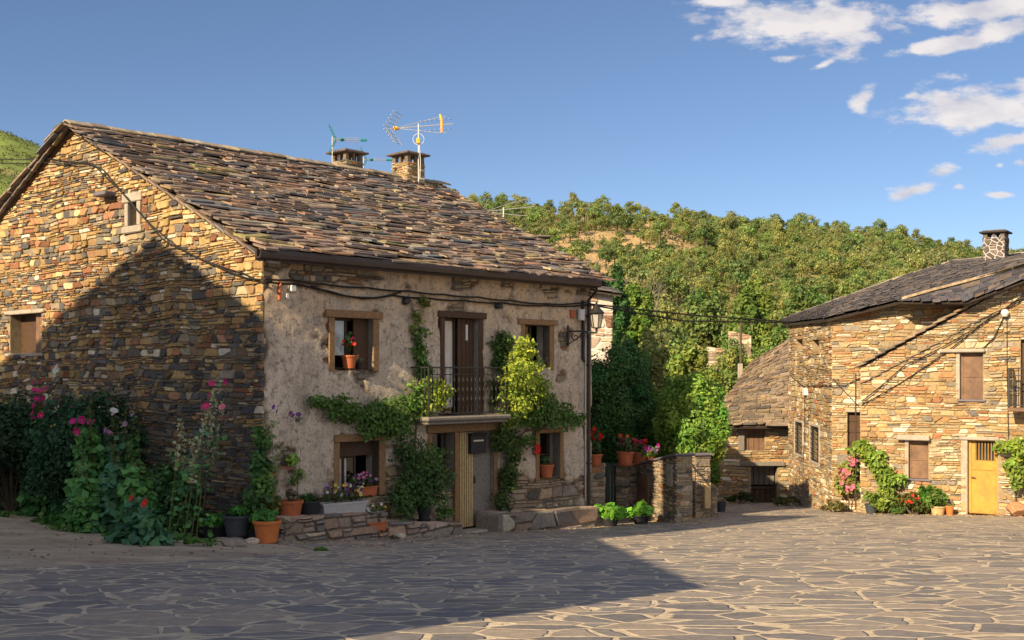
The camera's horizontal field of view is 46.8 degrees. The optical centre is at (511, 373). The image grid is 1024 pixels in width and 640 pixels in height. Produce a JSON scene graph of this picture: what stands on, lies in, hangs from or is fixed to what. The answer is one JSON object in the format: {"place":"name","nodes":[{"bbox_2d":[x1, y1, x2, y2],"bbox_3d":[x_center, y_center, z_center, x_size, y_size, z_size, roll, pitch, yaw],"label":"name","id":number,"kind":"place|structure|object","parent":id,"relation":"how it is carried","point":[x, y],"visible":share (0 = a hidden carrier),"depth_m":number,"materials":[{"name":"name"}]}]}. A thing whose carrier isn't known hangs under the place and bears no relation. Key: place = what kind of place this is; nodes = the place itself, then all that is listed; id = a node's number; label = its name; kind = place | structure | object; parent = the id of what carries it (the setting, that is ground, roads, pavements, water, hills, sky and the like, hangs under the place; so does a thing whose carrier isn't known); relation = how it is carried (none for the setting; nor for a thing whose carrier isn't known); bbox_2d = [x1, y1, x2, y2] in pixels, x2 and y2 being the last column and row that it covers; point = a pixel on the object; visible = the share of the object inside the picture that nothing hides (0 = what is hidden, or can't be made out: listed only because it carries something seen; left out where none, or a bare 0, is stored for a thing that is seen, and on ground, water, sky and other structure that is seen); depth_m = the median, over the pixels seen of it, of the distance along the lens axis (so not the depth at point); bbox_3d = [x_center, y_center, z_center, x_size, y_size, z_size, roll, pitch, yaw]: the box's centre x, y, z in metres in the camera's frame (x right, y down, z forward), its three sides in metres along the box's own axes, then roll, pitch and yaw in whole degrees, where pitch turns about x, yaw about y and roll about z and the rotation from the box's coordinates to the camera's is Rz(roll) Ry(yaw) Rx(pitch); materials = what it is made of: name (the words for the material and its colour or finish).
{"place":"outdoors","nodes":[
{"label":"outdoors","id":0,"kind":"place"},
{"bbox_2d":[0,494,627,610],"bbox_3d":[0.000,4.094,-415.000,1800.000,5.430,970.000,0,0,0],"label":"ground","id":1,"kind":"structure","parent":0,"point":[28,539],"depth_m":18.02,"materials":[{"name":"grey stone"}]},
{"bbox_2d":[0,386,61,511],"bbox_3d":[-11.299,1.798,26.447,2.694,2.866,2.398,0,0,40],"label":"dark bush","id":2,"kind":"object","parent":1,"relation":"on","point":[12,438],"visible":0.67,"depth_m":26.10,"materials":[{"name":"green plant"}]},
{"bbox_2d":[4,363,60,511],"bbox_3d":[-10.970,1.565,26.938,1.238,3.613,1.127,0,0,0],"label":"hollyhock","id":3,"kind":"object","parent":1,"relation":"on","point":[56,371],"visible":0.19,"depth_m":27.11,"materials":[{"name":"green plant"}]},
{"bbox_2d":[16,375,56,516],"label":"hollyhock","id":4,"kind":"object","parent":1,"relation":"on","point":[25,498],"visible":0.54,"depth_m":26.20,"materials":[{"name":"green plant"}]},
{"bbox_2d":[55,447,109,533],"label":"hollyhock","id":5,"kind":"object","parent":1,"relation":"on","point":[85,492],"visible":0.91,"depth_m":21.96,"materials":[{"name":"green plant"}]},
{"bbox_2d":[18,386,149,506],"bbox_3d":[-8.859,1.702,24.662,2.897,2.968,1.512,0,0,0],"label":"laurel bush","id":6,"kind":"object","parent":1,"relation":"on","point":[53,458],"visible":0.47,"depth_m":24.43,"materials":[{"name":"green plant"}]},
{"bbox_2d":[60,396,109,520],"bbox_3d":[-8.457,1.791,23.651,1.203,2.681,0.963,0,0,0],"label":"hollyhock","id":7,"kind":"object","parent":1,"relation":"on","point":[94,446],"visible":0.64,"depth_m":23.54,"materials":[{"name":"green plant"}]},
{"bbox_2d":[82,444,127,533],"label":"hollyhock","id":8,"kind":"object","parent":1,"relation":"on","point":[110,504],"visible":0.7,"depth_m":21.86,"materials":[{"name":"green plant"}]},
{"bbox_2d":[95,424,124,495],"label":"hollyhock","id":9,"kind":"object","parent":1,"relation":"on","point":[108,432],"visible":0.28,"depth_m":23.80,"materials":[{"name":"green plant"}]},
{"bbox_2d":[102,406,136,467],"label":"hollyhock","id":10,"kind":"object","parent":1,"relation":"on","point":[120,446],"visible":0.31,"depth_m":23.79,"materials":[{"name":"green plant"}]},
{"bbox_2d":[101,408,142,486],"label":"hollyhock","id":11,"kind":"object","parent":1,"relation":"on","point":[137,439],"visible":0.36,"depth_m":23.94,"materials":[{"name":"green plant"}]},
{"bbox_2d":[113,443,164,528],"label":"hollyhock","id":12,"kind":"object","parent":1,"relation":"on","point":[138,481],"visible":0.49,"depth_m":21.71,"materials":[{"name":"green plant"}]},
{"bbox_2d":[104,488,174,546],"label":"hollyhock","id":13,"kind":"object","parent":1,"relation":"on","point":[140,526],"visible":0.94,"depth_m":19.43,"materials":[{"name":"green plant"}]},
{"bbox_2d":[109,463,200,522],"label":"laurel bush","id":14,"kind":"object","parent":1,"relation":"on","point":[158,476],"visible":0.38,"depth_m":22.94,"materials":[{"name":"green plant"}]},
{"bbox_2d":[156,458,190,532],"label":"hollyhock","id":15,"kind":"object","parent":1,"relation":"on","point":[175,519],"visible":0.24,"depth_m":23.09,"materials":[{"name":"green plant"}]},
{"bbox_2d":[157,418,216,539],"bbox_3d":[-5.840,1.909,21.039,1.138,2.266,0.846,0,0,-27],"label":"hollyhock","id":16,"kind":"object","parent":1,"relation":"on","point":[193,465],"visible":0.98,"depth_m":20.98,"materials":[{"name":"green plant"}]},
{"bbox_2d":[161,378,226,538],"bbox_3d":[-5.824,1.548,21.456,1.198,2.963,1.013,0,0,0],"label":"hollyhock","id":17,"kind":"object","parent":1,"relation":"on","point":[205,406],"visible":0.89,"depth_m":21.42,"materials":[{"name":"green plant"}]},
{"bbox_2d":[183,510,207,537],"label":"potted plant","id":18,"kind":"object","parent":1,"relation":"on","point":[202,514],"visible":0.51,"depth_m":21.75,"materials":[{"name":"green plant"}]},
{"bbox_2d":[169,400,226,533],"bbox_3d":[-5.920,1.784,22.348,1.153,2.687,0.935,0,0,0],"label":"hollyhock","id":19,"kind":"object","parent":1,"relation":"on","point":[224,437],"visible":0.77,"depth_m":22.26,"materials":[{"name":"green plant"}]},
{"bbox_2d":[199,512,229,538],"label":"potted plant","id":20,"kind":"object","parent":1,"relation":"on","point":[218,528],"visible":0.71,"depth_m":21.45,"materials":[{"name":"green plant"}]},
{"bbox_2d":[213,537,232,541],"bbox_3d":[-5.169,2.970,21.192,0.406,0.095,0.418,0,0,-16],"label":"loose stone","id":21,"kind":"object","parent":1,"relation":"on","point":[219,539],"visible":0.45,"depth_m":21.09,"materials":[{"name":"grey stone"}]},
{"bbox_2d":[222,504,252,536],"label":"potted plant","id":22,"kind":"object","parent":21,"relation":"on","point":[235,523],"visible":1,"depth_m":21.13,"materials":[{"name":"green plant"}]},
{"bbox_2d":[249,508,281,543],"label":"potted plant","id":23,"kind":"object","parent":1,"relation":"on","point":[265,523],"visible":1,"depth_m":20.88,"materials":[{"name":"green plant"}]},
{"bbox_2d":[0,119,615,537],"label":"stone house","id":24,"kind":"structure","parent":1,"relation":"on","point":[104,287],"depth_m":25.52,"materials":[{"name":"stone"}]},
{"bbox_2d":[4,308,44,356],"bbox_3d":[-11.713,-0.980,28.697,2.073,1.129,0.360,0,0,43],"label":"window","id":25,"kind":"structure","parent":24,"relation":"in","point":[31,335],"depth_m":28.90,"materials":[{"name":"wood"}]},
{"bbox_2d":[121,191,143,234],"bbox_3d":[-8.025,-3.417,25.131,0.805,0.858,0.200,0,0,43],"label":"attic window","id":26,"kind":"structure","parent":24,"relation":"in","point":[137,197],"depth_m":25.05,"materials":[{"name":"concrete"}]},
{"bbox_2d":[0,158,265,282],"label":"electric cable","id":27,"kind":"object","parent":24,"relation":"attached to","point":[149,224],"visible":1,"depth_m":24.71,"materials":[{"name":"black rubber"}]},
{"bbox_2d":[239,426,281,528],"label":"climbing plant","id":28,"kind":"object","parent":24,"relation":"attached to","point":[258,496],"visible":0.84,"depth_m":21.57,"materials":[{"name":"green plant"}]},
{"bbox_2d":[278,451,306,514],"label":"creeper","id":29,"kind":"object","parent":24,"relation":"attached to","point":[290,460],"visible":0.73,"depth_m":22.35,"materials":[{"name":"green plant"}]},
{"bbox_2d":[341,331,356,368],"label":"potted plant","id":30,"kind":"object","parent":24,"relation":"on","point":[348,361],"visible":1,"depth_m":23.49,"materials":[{"name":"green plant"}]},
{"bbox_2d":[323,309,382,371],"bbox_3d":[-3.254,-0.651,23.661,0.379,1.211,1.466,0,0,43],"label":"window","id":31,"kind":"structure","parent":24,"relation":"in","point":[336,327],"depth_m":23.78,"materials":[{"name":"brown wood"}]},
{"bbox_2d":[331,433,385,498],"bbox_3d":[-3.157,1.835,23.780,0.399,1.267,1.337,0,0,43],"label":"window","id":32,"kind":"structure","parent":24,"relation":"in","point":[345,445],"depth_m":23.82,"materials":[{"name":"brown wood"}]},
{"bbox_2d":[346,471,378,497],"bbox_3d":[-3.020,2.225,23.794,0.296,0.517,0.659,0,0,43],"label":"window box","id":33,"kind":"object","parent":24,"relation":"on","point":[369,490],"visible":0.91,"depth_m":23.78,"materials":[{"name":"ceramic"}]},
{"bbox_2d":[306,295,457,520],"bbox_3d":[-2.462,0.822,23.835,0.683,4.983,3.930,0,0,43],"label":"grape vine","id":34,"kind":"object","parent":24,"relation":"attached to","point":[386,422],"visible":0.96,"depth_m":24.28,"materials":[{"name":"green plant"}]},
{"bbox_2d":[385,111,452,183],"bbox_3d":[-2.631,-6.464,33.882,2.024,2.207,0.605,0,0,20],"label":"tv aerial","id":35,"kind":"object","parent":24,"relation":"attached to","point":[418,130],"visible":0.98,"depth_m":33.88,"materials":[{"name":"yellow metal"}]},
{"bbox_2d":[265,278,586,306],"bbox_3d":[-1.339,-1.639,25.435,0.080,0.305,9.548,0,0,43],"label":"electric cable","id":36,"kind":"object","parent":24,"relation":"attached to","point":[401,291],"visible":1,"depth_m":24.44,"materials":[{"name":"black rubber"}]},
{"bbox_2d":[437,310,486,414],"bbox_3d":[-1.190,-0.180,25.884,0.359,2.341,1.490,0,0,43],"label":"balcony door","id":37,"kind":"structure","parent":24,"relation":"in","point":[465,326],"depth_m":25.99,"materials":[{"name":"brown wood"}]},
{"bbox_2d":[459,432,472,526],"bbox_3d":[-1.046,2.325,25.948,0.085,2.082,0.493,0,0,43],"label":"slatted door","id":38,"kind":"structure","parent":24,"relation":"in","point":[465,459],"depth_m":25.92,"materials":[{"name":"beige wood"}]},
{"bbox_2d":[468,432,486,453],"bbox_3d":[-0.778,1.532,26.128,0.185,0.450,0.515,0,0,43],"label":"mailbox","id":39,"kind":"object","parent":24,"relation":"attached to","point":[476,443],"visible":1,"depth_m":26.02,"materials":[{"name":"plastic"}]},
{"bbox_2d":[471,430,489,525],"bbox_3d":[-0.703,2.325,26.390,0.060,2.102,0.569,0,0,43],"label":"door leaf","id":40,"kind":"structure","parent":24,"relation":"in","point":[481,461],"depth_m":26.37,"materials":[{"name":"grey wood"}]},
{"bbox_2d":[487,328,587,510],"bbox_3d":[0.790,1.129,27.163,0.940,4.312,3.388,0,0,43],"label":"grape vine","id":41,"kind":"object","parent":24,"relation":"attached to","point":[543,411],"visible":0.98,"depth_m":26.54,"materials":[{"name":"green plant"}]},
{"bbox_2d":[517,318,557,369],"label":"window","id":42,"kind":"structure","parent":24,"relation":"in","point":[526,324],"depth_m":27.94,"materials":[{"name":"brown wood"}]},
{"bbox_2d":[540,455,553,477],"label":"potted plant","id":43,"kind":"object","parent":24,"relation":"on","point":[546,470],"visible":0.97,"depth_m":27.84,"materials":[{"name":"green plant"}]},
{"bbox_2d":[533,428,563,480],"bbox_3d":[0.780,1.898,28.047,0.397,1.210,1.000,0,0,43],"label":"window","id":44,"kind":"structure","parent":24,"relation":"in","point":[544,431],"depth_m":28.23,"materials":[{"name":"brown wood"}]},
{"bbox_2d":[567,302,603,345],"bbox_3d":[1.774,-1.198,28.410,0.914,1.070,0.400,0,0,0],"label":"street lantern","id":45,"kind":"object","parent":24,"relation":"attached to","point":[596,313],"visible":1,"depth_m":28.37,"materials":[{"name":"metal"}]},
{"bbox_2d":[588,303,788,322],"bbox_3d":[4.495,-1.570,31.463,7.481,0.312,1.145,0,0,-38],"label":"electric cable","id":46,"kind":"object","parent":24,"relation":"attached to","point":[615,307],"visible":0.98,"depth_m":32.04,"materials":[{"name":"black rubber"}]},
{"bbox_2d":[0,512,1012,588],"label":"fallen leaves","id":47,"kind":"object","parent":1,"relation":"on","point":[531,530],"visible":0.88,"depth_m":22.52,"materials":[{"name":"brown plant"}]},
{"bbox_2d":[591,462,605,522],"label":"stone pier","id":48,"kind":"structure","parent":1,"relation":"on","point":[598,479],"depth_m":30.24,"materials":[{"name":"stone"}]},
{"bbox_2d":[591,427,603,466],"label":"potted plant","id":49,"kind":"object","parent":48,"relation":"on","point":[596,455],"visible":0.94,"depth_m":30.30,"materials":[{"name":"green plant"}]},
{"bbox_2d":[590,286,622,501],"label":"stone house","id":50,"kind":"structure","parent":1,"relation":"on","point":[602,338],"depth_m":46.09,"materials":[{"name":"beige"}]},
{"bbox_2d":[605,463,616,504],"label":"garden gate","id":51,"kind":"structure","parent":1,"relation":"on","point":[609,483],"depth_m":31.59,"materials":[{"name":"black metal"}]},
{"bbox_2d":[591,335,658,478],"bbox_3d":[3.143,1.617,34.483,2.494,5.506,2.572,0,0,0],"label":"laurel tree","id":52,"kind":"object","parent":1,"relation":"on","point":[623,404],"visible":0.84,"depth_m":33.80,"materials":[{"name":"green plant"}]},
{"bbox_2d":[614,463,637,520],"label":"gate pier","id":53,"kind":"structure","parent":1,"relation":"on","point":[626,485],"depth_m":31.21,"materials":[{"name":"stone"}]},
{"bbox_2d":[616,434,638,465],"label":"potted plant","id":54,"kind":"object","parent":53,"relation":"on","point":[625,457],"visible":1,"depth_m":30.79,"materials":[{"name":"orange plant"}]},
{"bbox_2d":[632,438,647,464],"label":"potted plant","id":55,"kind":"object","parent":53,"relation":"on","point":[637,457],"visible":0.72,"depth_m":31.28,"materials":[{"name":"orange plant"}]},
{"bbox_2d":[639,386,667,460],"bbox_3d":[4.525,2.294,34.522,2.000,4.047,2.024,0,0,0],"label":"tree","id":56,"kind":"object","parent":1,"relation":"on","point":[658,395],"visible":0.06,"depth_m":34.02,"materials":[{"name":"green plant"}]},
{"bbox_2d":[639,323,671,397],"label":"willow tree","id":57,"kind":"object","parent":1,"relation":"on","point":[650,344],"visible":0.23,"depth_m":51.52,"materials":[{"name":"green plant"}]},
{"bbox_2d":[637,453,695,522],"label":"garden wall","id":58,"kind":"structure","parent":1,"relation":"on","point":[671,504],"depth_m":28.92,"materials":[{"name":"stone"}]},
{"bbox_2d":[636,472,649,504],"bbox_3d":[3.441,3.025,31.063,0.075,0.819,0.990,0,0,-12],"label":"meter door","id":59,"kind":"structure","parent":58,"relation":"attached to","point":[642,481],"depth_m":30.98,"materials":[{"name":"brown wood"}]},
{"bbox_2d":[666,338,726,400],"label":"walnut tree","id":60,"kind":"object","parent":1,"relation":"on","point":[692,357],"visible":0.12,"depth_m":46.71,"materials":[{"name":"green plant"}]},
{"bbox_2d":[712,337,754,395],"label":"walnut tree","id":61,"kind":"object","parent":1,"relation":"on","point":[729,359],"visible":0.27,"depth_m":51.64,"materials":[{"name":"green plant"}]},
{"bbox_2d":[723,491,757,503],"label":"nettle tuft","id":62,"kind":"object","parent":1,"relation":"on","point":[749,497],"visible":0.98,"depth_m":41.02,"materials":[{"name":"green plant"}]},
{"bbox_2d":[751,326,788,358],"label":"apple tree","id":63,"kind":"object","parent":1,"relation":"on","point":[776,337],"visible":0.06,"depth_m":55.81,"materials":[{"name":"green plant"}]},
{"bbox_2d":[781,229,1023,511],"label":"stone house","id":64,"kind":"structure","parent":1,"relation":"on","point":[838,339],"depth_m":33.20,"materials":[{"name":"stone"}]},
{"bbox_2d":[794,419,803,457],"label":"window","id":65,"kind":"structure","parent":64,"relation":"in","point":[796,424],"depth_m":38.72,"materials":[{"name":"concrete"}]},
{"bbox_2d":[809,423,820,465],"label":"window","id":66,"kind":"structure","parent":64,"relation":"in","point":[812,439],"depth_m":35.60,"materials":[{"name":"concrete"}]},
{"bbox_2d":[845,409,859,453],"bbox_3d":[9.465,1.611,32.736,0.407,1.259,0.250,0,0,34],"label":"narrow window","id":67,"kind":"structure","parent":64,"relation":"in","point":[851,411],"depth_m":32.79,"materials":[{"name":"wood"}]},
{"bbox_2d":[893,492,930,514],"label":"potted flowers","id":68,"kind":"object","parent":1,"relation":"on","point":[911,500],"visible":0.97,"depth_m":30.35,"materials":[{"name":"green plant"}]},
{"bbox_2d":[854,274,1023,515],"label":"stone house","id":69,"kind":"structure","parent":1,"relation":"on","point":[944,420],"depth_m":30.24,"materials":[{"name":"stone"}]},
{"bbox_2d":[845,439,907,512],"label":"climbing plant","id":70,"kind":"object","parent":69,"relation":"attached to","point":[883,473],"visible":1,"depth_m":30.94,"materials":[{"name":"green plant"}]},
{"bbox_2d":[896,434,931,481],"bbox_3d":[10.506,2.192,30.825,0.860,1.199,0.370,0,0,34],"label":"window","id":71,"kind":"structure","parent":69,"relation":"in","point":[918,443],"depth_m":30.84,"materials":[{"name":"wood"}]},
{"bbox_2d":[862,294,1023,404],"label":"electric cable","id":72,"kind":"object","parent":69,"relation":"attached to","point":[978,326],"visible":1,"depth_m":30.23,"materials":[{"name":"black rubber"}]},
{"bbox_2d":[939,349,985,401],"bbox_3d":[11.519,0.039,30.171,1.139,1.342,0.320,0,0,34],"label":"window","id":73,"kind":"structure","parent":69,"relation":"in","point":[972,362],"depth_m":30.11,"materials":[{"name":"wood"}]},
{"bbox_2d":[969,440,997,514],"bbox_3d":[11.945,2.621,29.949,0.718,1.878,0.132,0,0,34],"label":"yellow door","id":74,"kind":"structure","parent":69,"relation":"in","point":[983,462],"depth_m":29.96,"materials":[{"name":"paint"}]},
{"bbox_2d":[991,434,1023,501],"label":"climbing plant","id":75,"kind":"object","parent":69,"relation":"attached to","point":[1013,467],"visible":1,"depth_m":29.12,"materials":[{"name":"green plant"}]},
{"bbox_2d":[0,131,885,493],"bbox_3d":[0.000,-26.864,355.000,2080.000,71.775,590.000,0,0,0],"label":"hill","id":76,"kind":"structure","parent":0,"point":[594,251],"depth_m":221.26,"materials":[{"name":"green plant"}]},
{"bbox_2d":[0,130,886,368],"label":"hill scrub","id":77,"kind":"object","parent":76,"relation":"on","point":[581,230],"visible":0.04,"depth_m":221.72,"materials":[{"name":"green plant"}]},
{"bbox_2d":[605,263,631,346],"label":"poplar tree","id":78,"kind":"object","parent":76,"relation":"on","point":[621,321],"visible":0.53,"depth_m":74.46,"materials":[{"name":"green plant"}]},
{"bbox_2d":[623,281,656,347],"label":"ash tree","id":79,"kind":"object","parent":76,"relation":"on","point":[635,329],"visible":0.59,"depth_m":94.03,"materials":[{"name":"green plant"}]},
{"bbox_2d":[677,286,731,352],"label":"ash tree","id":80,"kind":"object","parent":76,"relation":"on","point":[699,335],"visible":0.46,"depth_m":87.22,"materials":[{"name":"green plant"}]},
{"bbox_2d":[728,331,751,356],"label":"ruined wall","id":81,"kind":"structure","parent":76,"relation":"on","point":[746,339],"depth_m":61.98,"materials":[{"name":"stone"}]},
{"bbox_2d":[470,192,1023,334],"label":"oak wood","id":82,"kind":"object","parent":76,"relation":"on","point":[862,254],"visible":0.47,"depth_m":204.41,"materials":[{"name":"green plant"}]},
{"bbox_2d":[720,273,778,352],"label":"ash tree","id":83,"kind":"object","parent":76,"relation":"on","point":[750,297],"visible":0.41,"depth_m":79.48,"materials":[{"name":"green plant"}]},
{"bbox_2d":[778,277,828,339],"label":"elm tree","id":84,"kind":"object","parent":76,"relation":"on","point":[813,298],"visible":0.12,"depth_m":77.72,"materials":[{"name":"green plant"}]},
{"bbox_2d":[0,502,1023,639],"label":"plaza paving","id":85,"kind":"structure","parent":0,"point":[804,588],"depth_m":12.27,"materials":[{"name":"grey stone"}]},
{"bbox_2d":[274,509,387,540],"bbox_3d":[-3.517,3.305,22.622,0.693,1.389,2.621,0,0,43],"label":"stone ledge","id":86,"kind":"object","parent":85,"relation":"on","point":[335,526],"visible":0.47,"depth_m":22.31,"materials":[{"name":"grey stone"}]},
{"bbox_2d":[259,404,302,509],"bbox_3d":[-4.167,1.696,21.841,0.500,2.275,0.999,0,0,42],"label":"tall mallow","id":87,"kind":"object","parent":86,"relation":"on","point":[276,446],"visible":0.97,"depth_m":21.59,"materials":[{"name":"green plant"}]},
{"bbox_2d":[277,488,303,515],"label":"potted plant","id":88,"kind":"object","parent":86,"relation":"on","point":[291,505],"visible":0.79,"depth_m":21.86,"materials":[{"name":"orange plant"}]},
{"bbox_2d":[299,493,320,514],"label":"potted plant","id":89,"kind":"object","parent":86,"relation":"on","point":[310,504],"visible":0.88,"depth_m":22.18,"materials":[{"name":"green plant"}]},
{"bbox_2d":[318,482,367,513],"bbox_3d":[-3.292,2.450,22.822,1.005,0.707,0.375,0,0,-40],"label":"planter box","id":90,"kind":"object","parent":86,"relation":"on","point":[356,504],"visible":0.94,"depth_m":22.76,"materials":[{"name":"stone"}]},
{"bbox_2d":[384,519,462,538],"bbox_3d":[-1.960,3.458,24.259,0.761,1.084,2.195,0,0,43],"label":"stone ledge","id":91,"kind":"object","parent":85,"relation":"on","point":[412,528],"visible":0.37,"depth_m":24.01,"materials":[{"name":"grey stone"}]},
{"bbox_2d":[411,488,433,521],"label":"potted plant","id":92,"kind":"object","parent":91,"relation":"on","point":[424,512],"visible":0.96,"depth_m":24.27,"materials":[{"name":"green plant"}]},
{"bbox_2d":[0,513,1021,558],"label":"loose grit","id":93,"kind":"object","parent":85,"relation":"on","point":[43,557],"visible":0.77,"depth_m":20.84,"materials":[{"name":"stone"}]},
{"bbox_2d":[476,505,598,531],"bbox_3d":[0.654,3.509,27.039,0.835,0.981,3.471,0,0,43],"label":"stone bench","id":94,"kind":"object","parent":85,"relation":"on","point":[554,517],"visible":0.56,"depth_m":26.52,"materials":[{"name":"grey stone"}]},
{"bbox_2d":[594,502,629,526],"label":"hosta plant","id":95,"kind":"object","parent":85,"relation":"on","point":[611,513],"visible":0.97,"depth_m":28.03,"materials":[{"name":"green plant"}]},
{"bbox_2d":[626,499,653,523],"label":"hosta plant","id":96,"kind":"object","parent":85,"relation":"on","point":[641,511],"visible":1,"depth_m":28.86,"materials":[{"name":"green plant"}]},
{"bbox_2d":[652,371,732,465],"bbox_3d":[4.934,2.020,32.565,2.152,4.212,2.301,0,0,0],"label":"fig tree","id":97,"kind":"object","parent":85,"relation":"on","point":[692,417],"visible":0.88,"depth_m":31.91,"materials":[{"name":"green plant"}]},
{"bbox_2d":[692,452,712,517],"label":"gate pier","id":98,"kind":"structure","parent":85,"relation":"on","point":[701,471],"depth_m":31.36,"materials":[{"name":"stone"}]},
{"bbox_2d":[716,339,788,502],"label":"stone barn","id":99,"kind":"structure","parent":85,"relation":"on","point":[756,457],"depth_m":42.06,"materials":[{"name":"brown stone"}]},
{"bbox_2d":[751,466,773,484],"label":"upper door","id":100,"kind":"structure","parent":99,"relation":"in","point":[763,475],"depth_m":42.45,"materials":[{"name":"grey wood"}]},
{"bbox_2d":[751,486,775,502],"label":"stable door","id":101,"kind":"structure","parent":99,"relation":"in","point":[762,493],"depth_m":42.25,"materials":[{"name":"brown wood"}]},
{"bbox_2d":[832,453,860,511],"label":"flowering plant","id":102,"kind":"object","parent":85,"relation":"on","point":[844,481],"visible":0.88,"depth_m":32.27,"materials":[{"name":"pink plant"}]},
{"bbox_2d":[860,491,880,513],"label":"potted plant","id":103,"kind":"object","parent":85,"relation":"on","point":[870,497],"visible":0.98,"depth_m":30.96,"materials":[{"name":"green plant"}]},
{"bbox_2d":[925,486,948,514],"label":"potted plant","id":104,"kind":"object","parent":85,"relation":"on","point":[937,497],"visible":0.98,"depth_m":29.99,"materials":[{"name":"green plant"}]},
{"bbox_2d":[0,0,1023,250],"label":"sky","id":105,"kind":"structure","parent":0,"point":[909,113],"materials":[{"name":"blue"}]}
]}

